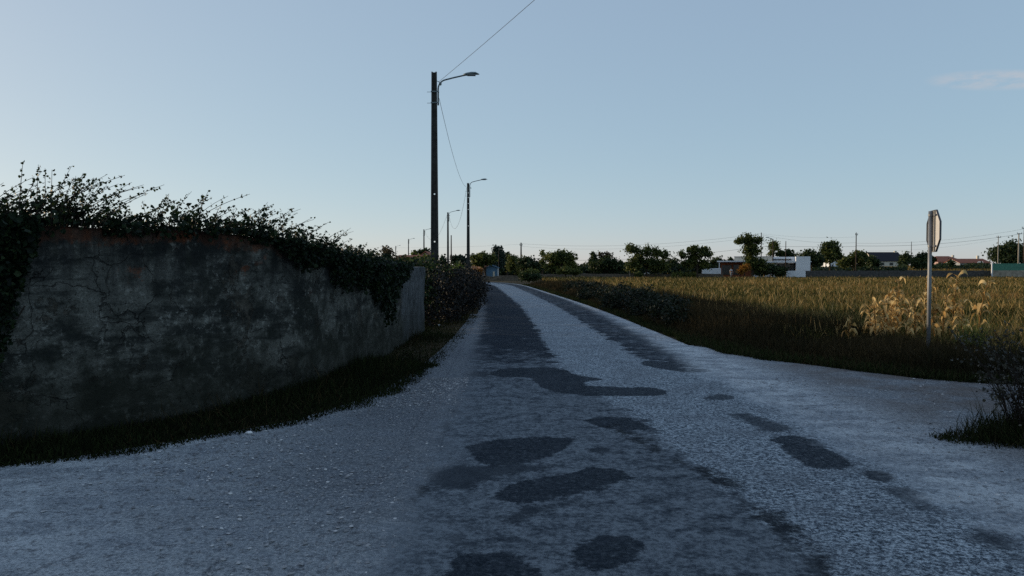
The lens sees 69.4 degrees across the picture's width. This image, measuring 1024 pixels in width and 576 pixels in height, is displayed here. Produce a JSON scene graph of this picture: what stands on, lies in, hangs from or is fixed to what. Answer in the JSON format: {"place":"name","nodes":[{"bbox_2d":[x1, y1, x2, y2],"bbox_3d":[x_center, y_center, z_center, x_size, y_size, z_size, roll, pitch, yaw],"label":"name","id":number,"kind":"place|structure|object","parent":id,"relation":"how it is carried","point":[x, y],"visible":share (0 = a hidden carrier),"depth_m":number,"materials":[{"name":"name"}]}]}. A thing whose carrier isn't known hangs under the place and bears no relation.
{"place":"outdoors","nodes":[
{"label":"outdoors","id":0,"kind":"place"},
{"bbox_2d":[0,269,966,467],"bbox_3d":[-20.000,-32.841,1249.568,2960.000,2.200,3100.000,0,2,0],"label":"ground","id":1,"kind":"structure","parent":0,"point":[512,282],"depth_m":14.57,"materials":[{"name":"green plant"}]},
{"bbox_2d":[0,226,425,449],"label":"boundary wall","id":2,"kind":"structure","parent":1,"relation":"on","point":[130,326],"depth_m":7.73,"materials":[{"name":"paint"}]},
{"bbox_2d":[0,203,44,381],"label":"ivy","id":3,"kind":"object","parent":2,"relation":"attached to","point":[25,229],"visible":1,"depth_m":6.39,"materials":[{"name":"green plant"}]},
{"bbox_2d":[0,160,162,237],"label":"ivy","id":4,"kind":"object","parent":2,"relation":"on","point":[64,215],"visible":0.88,"depth_m":6.88,"materials":[{"name":"green plant"}]},
{"bbox_2d":[93,190,249,242],"bbox_3d":[-3.540,-0.785,7.805,0.856,0.602,1.789,1,2,38],"label":"ivy","id":5,"kind":"object","parent":2,"relation":"on","point":[187,224],"visible":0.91,"depth_m":7.66,"materials":[{"name":"green plant"}]},
{"bbox_2d":[201,202,299,246],"bbox_3d":[-3.039,-0.763,8.870,0.863,0.566,1.818,1,2,34],"label":"ivy","id":6,"kind":"object","parent":2,"relation":"on","point":[234,226],"visible":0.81,"depth_m":8.68,"materials":[{"name":"green plant"}]},
{"bbox_2d":[269,217,394,294],"bbox_3d":[-2.562,-0.424,11.024,1.182,1.128,4.172,0,2,8],"label":"ivy","id":7,"kind":"object","parent":2,"relation":"attached to","point":[326,253],"visible":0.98,"depth_m":10.27,"materials":[{"name":"green plant"}]},
{"bbox_2d":[363,250,415,327],"bbox_3d":[-2.407,0.017,13.785,0.962,1.386,3.636,0,2,0],"label":"ivy","id":8,"kind":"object","parent":2,"relation":"attached to","point":[396,273],"visible":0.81,"depth_m":13.20,"materials":[{"name":"green plant"}]},
{"bbox_2d":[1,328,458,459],"bbox_3d":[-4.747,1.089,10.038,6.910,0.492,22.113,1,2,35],"label":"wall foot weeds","id":9,"kind":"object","parent":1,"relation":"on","point":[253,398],"depth_m":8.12,"materials":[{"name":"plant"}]},
{"bbox_2d":[375,245,406,260],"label":"shrub","id":10,"kind":"object","parent":1,"relation":"on","point":[389,251],"visible":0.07,"depth_m":19.49,"materials":[{"name":"green plant"}]},
{"bbox_2d":[398,255,422,259],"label":"house","id":11,"kind":"structure","parent":1,"relation":"on","point":[410,256],"depth_m":121.32,"materials":[{"name":"orange tile"}]},
{"bbox_2d":[405,253,430,260],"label":"shrub","id":12,"kind":"object","parent":1,"relation":"on","point":[426,256],"visible":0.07,"depth_m":29.92,"materials":[{"name":"green plant"}]},
{"bbox_2d":[409,247,430,254],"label":"tree","id":13,"kind":"object","parent":1,"relation":"on","point":[420,251],"visible":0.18,"depth_m":134.38,"materials":[{"name":"green plant"}]},
{"bbox_2d":[423,228,430,248],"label":"street lamp","id":14,"kind":"object","parent":1,"relation":"on","point":[424,238],"visible":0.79,"depth_m":138.76,"materials":[{"name":"metal"}]},
{"bbox_2d":[401,252,456,322],"bbox_3d":[-2.781,-0.107,24.560,1.783,2.256,12.769,0,2,0],"label":"hedge","id":15,"kind":"object","parent":1,"relation":"on","point":[430,263],"visible":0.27,"depth_m":21.54,"materials":[{"name":"green plant"}]},
{"bbox_2d":[447,210,459,265],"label":"street lamp","id":16,"kind":"object","parent":1,"relation":"on","point":[448,215],"visible":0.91,"depth_m":96.80,"materials":[{"name":"metal"}]},
{"bbox_2d":[416,258,492,328],"bbox_3d":[-2.094,-0.188,31.572,2.904,2.266,25.010,0,2,0],"label":"bramble bush","id":17,"kind":"object","parent":1,"relation":"on","point":[463,290],"visible":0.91,"depth_m":22.37,"materials":[{"name":"green plant"}]},
{"bbox_2d":[431,72,478,265],"bbox_3d":[-2.132,-3.474,26.917,1.902,8.710,0.260,0,2,0],"label":"street lamp","id":18,"kind":"object","parent":1,"relation":"on","point":[434,170],"visible":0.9,"depth_m":26.84,"materials":[{"name":"concrete"}]},
{"bbox_2d":[439,99,465,186],"bbox_3d":[-3.241,-7.510,44.816,0.014,1.175,36.021,0,2,-2],"label":"overhead cable","id":19,"kind":"object","parent":18,"relation":"attached to","point":[448,137],"visible":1,"depth_m":32.48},
{"bbox_2d":[440,1,532,80],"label":"overhead cable","id":20,"kind":"object","parent":18,"relation":"attached to","point":[491,37],"visible":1,"depth_m":21.23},
{"bbox_2d":[449,254,460,263],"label":"tree","id":21,"kind":"object","parent":1,"relation":"on","point":[454,259],"visible":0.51,"depth_m":124.49,"materials":[{"name":"green plant"}]},
{"bbox_2d":[440,260,471,269],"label":"hedge","id":22,"kind":"object","parent":1,"relation":"on","point":[458,264],"visible":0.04,"depth_m":48.36,"materials":[{"name":"green plant"}]},
{"bbox_2d":[455,254,470,267],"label":"tree","id":23,"kind":"object","parent":1,"relation":"on","point":[462,258],"visible":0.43,"depth_m":124.27,"materials":[{"name":"green plant"}]},
{"bbox_2d":[465,178,486,266],"bbox_3d":[-3.034,-4.687,62.897,1.902,9.215,0.260,0,2,0],"label":"street lamp","id":24,"kind":"object","parent":1,"relation":"on","point":[468,235],"visible":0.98,"depth_m":62.84,"materials":[{"name":"concrete"}]},
{"bbox_2d":[470,250,497,274],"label":"tree","id":25,"kind":"object","parent":1,"relation":"on","point":[481,259],"visible":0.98,"depth_m":99.45,"materials":[{"name":"green plant"}]},
{"bbox_2d":[486,265,499,276],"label":"shed","id":26,"kind":"structure","parent":1,"relation":"on","point":[491,271],"depth_m":102.97,"materials":[{"name":"blue metal"}]},
{"bbox_2d":[491,244,505,275],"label":"tree","id":27,"kind":"object","parent":1,"relation":"on","point":[496,249],"visible":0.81,"depth_m":119.47,"materials":[{"name":"green plant"}]},
{"bbox_2d":[481,275,519,280],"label":"roadside wall","id":28,"kind":"structure","parent":1,"relation":"on","point":[505,278],"depth_m":95.01,"materials":[{"name":"grey stone"}]},
{"bbox_2d":[501,251,509,274],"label":"tree","id":29,"kind":"object","parent":1,"relation":"on","point":[507,254],"visible":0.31,"depth_m":124.73,"materials":[{"name":"green plant"}]},
{"bbox_2d":[505,254,519,275],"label":"tree","id":30,"kind":"object","parent":1,"relation":"on","point":[510,265],"visible":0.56,"depth_m":109.58,"materials":[{"name":"green plant"}]},
{"bbox_2d":[513,255,543,274],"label":"tree","id":31,"kind":"object","parent":1,"relation":"on","point":[524,262],"visible":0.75,"depth_m":107.13,"materials":[{"name":"green plant"}]},
{"bbox_2d":[517,269,542,281],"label":"shrub","id":32,"kind":"object","parent":1,"relation":"on","point":[527,277],"visible":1,"depth_m":83.73,"materials":[{"name":"green plant"}]},
{"bbox_2d":[524,268,539,272],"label":"shrub","id":33,"kind":"object","parent":1,"relation":"on","point":[528,270],"visible":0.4,"depth_m":97.77,"materials":[{"name":"green plant"}]},
{"bbox_2d":[538,249,546,273],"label":"tree","id":34,"kind":"object","parent":1,"relation":"on","point":[541,253],"visible":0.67,"depth_m":127.74,"materials":[{"name":"green plant"}]},
{"bbox_2d":[542,248,580,273],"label":"tree","id":35,"kind":"object","parent":1,"relation":"on","point":[559,259],"visible":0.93,"depth_m":119.53,"materials":[{"name":"green plant"}]},
{"bbox_2d":[556,266,572,276],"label":"shrub","id":36,"kind":"object","parent":1,"relation":"on","point":[565,270],"visible":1,"depth_m":111.62,"materials":[{"name":"green plant"}]},
{"bbox_2d":[562,278,584,292],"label":"bramble","id":37,"kind":"object","parent":1,"relation":"on","point":[575,284],"visible":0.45,"depth_m":45.73,"materials":[{"name":"green plant"}]},
{"bbox_2d":[569,268,582,276],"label":"shrub","id":38,"kind":"object","parent":1,"relation":"on","point":[575,271],"visible":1,"depth_m":111.73,"materials":[{"name":"green plant"}]},
{"bbox_2d":[585,251,598,273],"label":"tree","id":39,"kind":"object","parent":1,"relation":"on","point":[593,255],"visible":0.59,"depth_m":129.64,"materials":[{"name":"green plant"}]},
{"bbox_2d":[576,279,608,299],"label":"bramble","id":40,"kind":"object","parent":1,"relation":"on","point":[583,292],"visible":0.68,"depth_m":36.58,"materials":[{"name":"green plant"}]},
{"bbox_2d":[471,262,720,275],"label":"thicket","id":41,"kind":"object","parent":1,"relation":"on","point":[584,268],"visible":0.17,"depth_m":134.03,"materials":[{"name":"green plant"}]},
{"bbox_2d":[595,250,613,273],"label":"tree","id":42,"kind":"object","parent":1,"relation":"on","point":[599,254],"visible":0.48,"depth_m":129.75,"materials":[{"name":"green plant"}]},
{"bbox_2d":[585,255,625,273],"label":"tree","id":43,"kind":"object","parent":1,"relation":"on","point":[606,265],"visible":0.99,"depth_m":126.88,"materials":[{"name":"green plant"}]},
{"bbox_2d":[594,281,636,310],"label":"bramble","id":44,"kind":"object","parent":1,"relation":"on","point":[613,298],"visible":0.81,"depth_m":27.82,"materials":[{"name":"green plant"}]},
{"bbox_2d":[540,274,722,277],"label":"stone wall","id":45,"kind":"structure","parent":1,"relation":"on","point":[632,275],"depth_m":118.99,"materials":[{"name":"stone"}]},
{"bbox_2d":[634,271,643,277],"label":"shrub","id":46,"kind":"object","parent":1,"relation":"on","point":[638,274],"visible":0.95,"depth_m":111.91,"materials":[{"name":"green plant"}]},
{"bbox_2d":[622,282,660,315],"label":"bramble","id":47,"kind":"object","parent":1,"relation":"on","point":[644,296],"visible":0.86,"depth_m":24.50,"materials":[{"name":"green plant"}]},
{"bbox_2d":[619,242,673,276],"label":"tree","id":48,"kind":"object","parent":1,"relation":"on","point":[637,260],"visible":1,"depth_m":117.32,"materials":[{"name":"green plant"}]},
{"bbox_2d":[646,292,692,326],"bbox_3d":[4.532,0.590,21.063,1.356,1.007,4.484,0,2,17],"label":"bramble","id":49,"kind":"object","parent":1,"relation":"on","point":[667,306],"visible":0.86,"depth_m":20.59,"materials":[{"name":"green plant"}]},
{"bbox_2d":[665,257,680,272],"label":"tree","id":50,"kind":"object","parent":1,"relation":"on","point":[674,260],"visible":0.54,"depth_m":134.58,"materials":[{"name":"green plant"}]},
{"bbox_2d":[670,271,678,277],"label":"shrub","id":51,"kind":"object","parent":1,"relation":"on","point":[674,274],"visible":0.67,"depth_m":116.90,"materials":[{"name":"green plant"}]},
{"bbox_2d":[674,245,714,277],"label":"tree","id":52,"kind":"object","parent":1,"relation":"on","point":[694,253],"visible":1,"depth_m":114.80,"materials":[{"name":"green plant"}]},
{"bbox_2d":[702,268,720,273],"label":"garden wall","id":53,"kind":"structure","parent":1,"relation":"on","point":[714,271],"depth_m":122.47,"materials":[{"name":"paint"}]},
{"bbox_2d":[707,255,724,267],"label":"tree","id":54,"kind":"object","parent":1,"relation":"on","point":[714,260],"visible":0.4,"depth_m":139.03,"materials":[{"name":"green plant"}]},
{"bbox_2d":[736,263,751,275],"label":"shrub","id":55,"kind":"object","parent":1,"relation":"on","point":[743,269],"visible":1,"depth_m":117.78,"materials":[{"name":"orange plant"}]},
{"bbox_2d":[733,231,769,276],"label":"tree","id":56,"kind":"object","parent":1,"relation":"on","point":[750,250],"visible":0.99,"depth_m":118.55,"materials":[{"name":"green plant"}]},
{"bbox_2d":[717,256,811,277],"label":"white house","id":57,"kind":"structure","parent":1,"relation":"on","point":[799,266],"depth_m":125.92,"materials":[{"name":"paint"}]},
{"bbox_2d":[722,265,731,274],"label":"window","id":58,"kind":"structure","parent":57,"relation":"in","point":[725,268],"depth_m":127.17,"materials":[{"name":"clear glass"}]},
{"bbox_2d":[733,265,739,274],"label":"door","id":59,"kind":"structure","parent":57,"relation":"in","point":[735,267],"depth_m":126.69,"materials":[{"name":"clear glass"}]},
{"bbox_2d":[778,264,790,270],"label":"window","id":60,"kind":"structure","parent":57,"relation":"in","point":[781,265],"depth_m":125.86,"materials":[{"name":"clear glass"}]},
{"bbox_2d":[754,263,789,276],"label":"shrub","id":61,"kind":"object","parent":1,"relation":"on","point":[773,269],"visible":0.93,"depth_m":118.84,"materials":[{"name":"green plant"}]},
{"bbox_2d":[765,239,780,256],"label":"tree","id":62,"kind":"object","parent":1,"relation":"on","point":[774,243],"visible":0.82,"depth_m":149.20,"materials":[{"name":"green plant"}]},
{"bbox_2d":[774,248,798,256],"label":"tree","id":63,"kind":"object","parent":1,"relation":"on","point":[789,253],"visible":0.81,"depth_m":149.22,"materials":[{"name":"green plant"}]},
{"bbox_2d":[794,249,826,270],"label":"tree","id":64,"kind":"object","parent":1,"relation":"on","point":[817,259],"visible":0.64,"depth_m":144.11,"materials":[{"name":"green plant"}]},
{"bbox_2d":[667,265,990,273],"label":"grass","id":65,"kind":"structure","parent":1,"relation":"on","point":[950,269],"depth_m":186.38,"materials":[{"name":"plant"}]},
{"bbox_2d":[821,259,836,266],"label":"house","id":66,"kind":"structure","parent":1,"relation":"on","point":[827,265],"depth_m":199.91,"materials":[{"name":"white paint"}]},
{"bbox_2d":[815,237,844,270],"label":"tree","id":67,"kind":"object","parent":1,"relation":"on","point":[830,250],"visible":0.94,"depth_m":148.80,"materials":[{"name":"green plant"}]},
{"bbox_2d":[841,316,858,338],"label":"maize plant","id":68,"kind":"object","parent":1,"relation":"on","point":[852,329],"visible":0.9,"depth_m":15.01,"materials":[{"name":"plant"}]},
{"bbox_2d":[835,249,870,270],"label":"tree","id":69,"kind":"object","parent":1,"relation":"on","point":[862,258],"visible":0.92,"depth_m":159.24,"materials":[{"name":"green plant"}]},
{"bbox_2d":[855,233,857,270],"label":"power pole","id":70,"kind":"object","parent":1,"relation":"on","point":[856,234],"visible":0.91,"depth_m":139.81,"materials":[{"name":"grey wood"}]},
{"bbox_2d":[762,246,855,246],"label":"overhead cable","id":71,"kind":"object","parent":70,"relation":"attached to","point":[784,246],"visible":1,"depth_m":130.52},
{"bbox_2d":[810,263,908,270],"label":"thicket","id":72,"kind":"object","parent":1,"relation":"on","point":[893,268],"visible":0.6,"depth_m":172.54,"materials":[{"name":"green plant"}]},
{"bbox_2d":[859,304,882,334],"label":"maize plant","id":73,"kind":"object","parent":1,"relation":"on","point":[870,319],"visible":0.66,"depth_m":15.62,"materials":[{"name":"plant"}]},
{"bbox_2d":[865,254,882,270],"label":"tree","id":74,"kind":"object","parent":1,"relation":"on","point":[874,261],"visible":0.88,"depth_m":169.12,"materials":[{"name":"green plant"}]},
{"bbox_2d":[862,297,885,335],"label":"maize plant","id":75,"kind":"object","parent":1,"relation":"on","point":[878,319],"visible":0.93,"depth_m":15.31,"materials":[{"name":"plant"}]},
{"bbox_2d":[871,295,890,330],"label":"maize plant","id":76,"kind":"object","parent":1,"relation":"on","point":[886,300],"visible":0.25,"depth_m":16.21,"materials":[{"name":"plant"}]},
{"bbox_2d":[871,299,891,332],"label":"maize plant","id":77,"kind":"object","parent":1,"relation":"on","point":[884,310],"visible":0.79,"depth_m":15.49,"materials":[{"name":"plant"}]},
{"bbox_2d":[867,251,901,266],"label":"house","id":78,"kind":"structure","parent":1,"relation":"on","point":[890,259],"depth_m":226.37,"materials":[{"name":"tile"}]},
{"bbox_2d":[882,289,901,334],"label":"maize plant","id":79,"kind":"object","parent":1,"relation":"on","point":[891,308],"visible":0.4,"depth_m":16.32,"materials":[{"name":"plant"}]},
{"bbox_2d":[881,293,904,333],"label":"maize plant","id":80,"kind":"object","parent":1,"relation":"on","point":[897,309],"visible":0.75,"depth_m":15.77,"materials":[{"name":"plant"}]},
{"bbox_2d":[806,270,990,277],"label":"block wall","id":81,"kind":"structure","parent":1,"relation":"on","point":[843,273],"depth_m":119.98,"materials":[{"name":"concrete"}]},
{"bbox_2d":[890,276,909,332],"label":"maize plant","id":82,"kind":"object","parent":1,"relation":"on","point":[901,310],"visible":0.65,"depth_m":16.00,"materials":[{"name":"plant"}]},
{"bbox_2d":[895,251,913,265],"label":"tree","id":83,"kind":"object","parent":1,"relation":"on","point":[905,256],"visible":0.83,"depth_m":184.15,"materials":[{"name":"green plant"}]},
{"bbox_2d":[896,299,916,336],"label":"maize plant","id":84,"kind":"object","parent":1,"relation":"on","point":[909,320],"visible":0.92,"depth_m":15.39,"materials":[{"name":"plant"}]},
{"bbox_2d":[904,294,925,332],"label":"maize plant","id":85,"kind":"object","parent":1,"relation":"on","point":[916,317],"visible":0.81,"depth_m":15.89,"materials":[{"name":"plant"}]},
{"bbox_2d":[910,281,932,332],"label":"maize plant","id":86,"kind":"object","parent":1,"relation":"on","point":[925,303],"visible":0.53,"depth_m":16.41,"materials":[{"name":"plant"}]},
{"bbox_2d":[907,250,936,270],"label":"tree","id":87,"kind":"object","parent":1,"relation":"on","point":[919,261],"visible":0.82,"depth_m":138.91,"materials":[{"name":"green plant"}]},
{"bbox_2d":[925,276,941,335],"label":"maize plant","id":88,"kind":"object","parent":1,"relation":"on","point":[936,309],"visible":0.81,"depth_m":15.72,"materials":[{"name":"plant"}]},
{"bbox_2d":[926,210,941,349],"bbox_3d":[7.468,-0.018,13.201,0.112,2.732,0.744,0,2,14],"label":"road sign","id":89,"kind":"object","parent":1,"relation":"on","point":[933,230],"visible":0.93,"depth_m":13.17,"materials":[{"name":"metal"}]},
{"bbox_2d":[935,294,955,337],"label":"maize plant","id":90,"kind":"object","parent":1,"relation":"on","point":[945,309],"visible":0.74,"depth_m":16.11,"materials":[{"name":"plant"}]},
{"bbox_2d":[934,255,956,263],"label":"house","id":91,"kind":"structure","parent":1,"relation":"on","point":[941,259],"depth_m":263.13,"materials":[{"name":"red tile"}]},
{"bbox_2d":[945,258,956,267],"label":"tree","id":92,"kind":"object","parent":1,"relation":"on","point":[951,263],"visible":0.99,"depth_m":189.42,"materials":[{"name":"green plant"}]},
{"bbox_2d":[942,270,967,330],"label":"maize plant","id":93,"kind":"object","parent":1,"relation":"on","point":[949,318],"visible":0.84,"depth_m":16.00,"materials":[{"name":"plant"}]},
{"bbox_2d":[925,262,990,269],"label":"thicket","id":94,"kind":"object","parent":1,"relation":"on","point":[980,265],"visible":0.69,"depth_m":198.69,"materials":[{"name":"green plant"}]},
{"bbox_2d":[952,299,972,332],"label":"maize plant","id":95,"kind":"object","parent":1,"relation":"on","point":[959,309],"visible":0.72,"depth_m":15.83,"materials":[{"name":"plant"}]},
{"bbox_2d":[944,256,990,264],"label":"house","id":96,"kind":"structure","parent":1,"relation":"on","point":[964,261],"depth_m":252.19,"materials":[{"name":"red tile"}]},
{"bbox_2d":[942,311,999,347],"bbox_3d":[8.396,0.776,13.311,1.151,0.943,1.213,0,2,0],"label":"weed clump","id":97,"kind":"object","parent":1,"relation":"on","point":[975,333],"visible":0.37,"depth_m":13.37,"materials":[{"name":"green plant"}]},
{"bbox_2d":[970,280,994,327],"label":"maize plant","id":98,"kind":"object","parent":1,"relation":"on","point":[981,305],"visible":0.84,"depth_m":16.57,"materials":[{"name":"plant"}]},
{"bbox_2d":[948,320,1023,445],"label":"twiggy bush","id":99,"kind":"object","parent":1,"relation":"on","point":[1002,393],"visible":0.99,"depth_m":7.00,"materials":[{"name":"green plant"}]},
{"bbox_2d":[997,236,1000,262],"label":"power pole","id":100,"kind":"object","parent":1,"relation":"on","point":[998,250],"visible":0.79,"depth_m":159.76,"materials":[{"name":"concrete"}]},
{"bbox_2d":[981,235,1022,262],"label":"tree","id":101,"kind":"object","parent":1,"relation":"on","point":[1008,252],"visible":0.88,"depth_m":163.50,"materials":[{"name":"green plant"}]},
{"bbox_2d":[991,263,1023,276],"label":"panel fence","id":102,"kind":"object","parent":1,"relation":"on","point":[1007,269],"visible":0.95,"depth_m":118.01,"materials":[{"name":"metal"}]},
{"bbox_2d":[1017,232,1021,262],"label":"power pole","id":103,"kind":"object","parent":1,"relation":"on","point":[1018,244],"visible":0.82,"depth_m":149.75,"materials":[{"name":"concrete"}]},
{"bbox_2d":[0,314,1021,575],"bbox_3d":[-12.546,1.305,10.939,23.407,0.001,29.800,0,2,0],"label":"gravel track","id":104,"kind":"structure","parent":0,"point":[32,543],"depth_m":5.06,"materials":[{"name":"grey gravel"}]},
{"bbox_2d":[0,0,1023,264],"label":"sky","id":105,"kind":"structure","parent":0,"point":[603,126],"materials":[{"name":"blue"}]},
{"bbox_2d":[324,282,1023,575],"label":"road","id":106,"kind":"structure","parent":0,"point":[573,438],"depth_m":5.56,"materials":[{"name":"grey asphalt"}]},
{"bbox_2d":[522,278,1023,384],"bbox_3d":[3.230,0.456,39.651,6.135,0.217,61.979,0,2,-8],"label":"road verge grass","id":107,"kind":"structure","parent":0,"point":[717,346],"depth_m":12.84,"materials":[{"name":"green plant"}]},
{"bbox_2d":[540,275,1023,359],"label":"dry field","id":108,"kind":"structure","parent":0,"point":[845,295],"depth_m":39.22,"materials":[{"name":"yellow plant"}]},
{"bbox_2d":[689,345,1023,489],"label":"side road","id":109,"kind":"structure","parent":0,"point":[917,409],"depth_m":8.84,"materials":[{"name":"asphalt"}]},
{"bbox_2d":[929,385,1023,449],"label":"tuft grass","id":110,"kind":"structure","parent":0,"point":[1000,432],"depth_m":6.87,"materials":[{"name":"green plant"}]}
]}

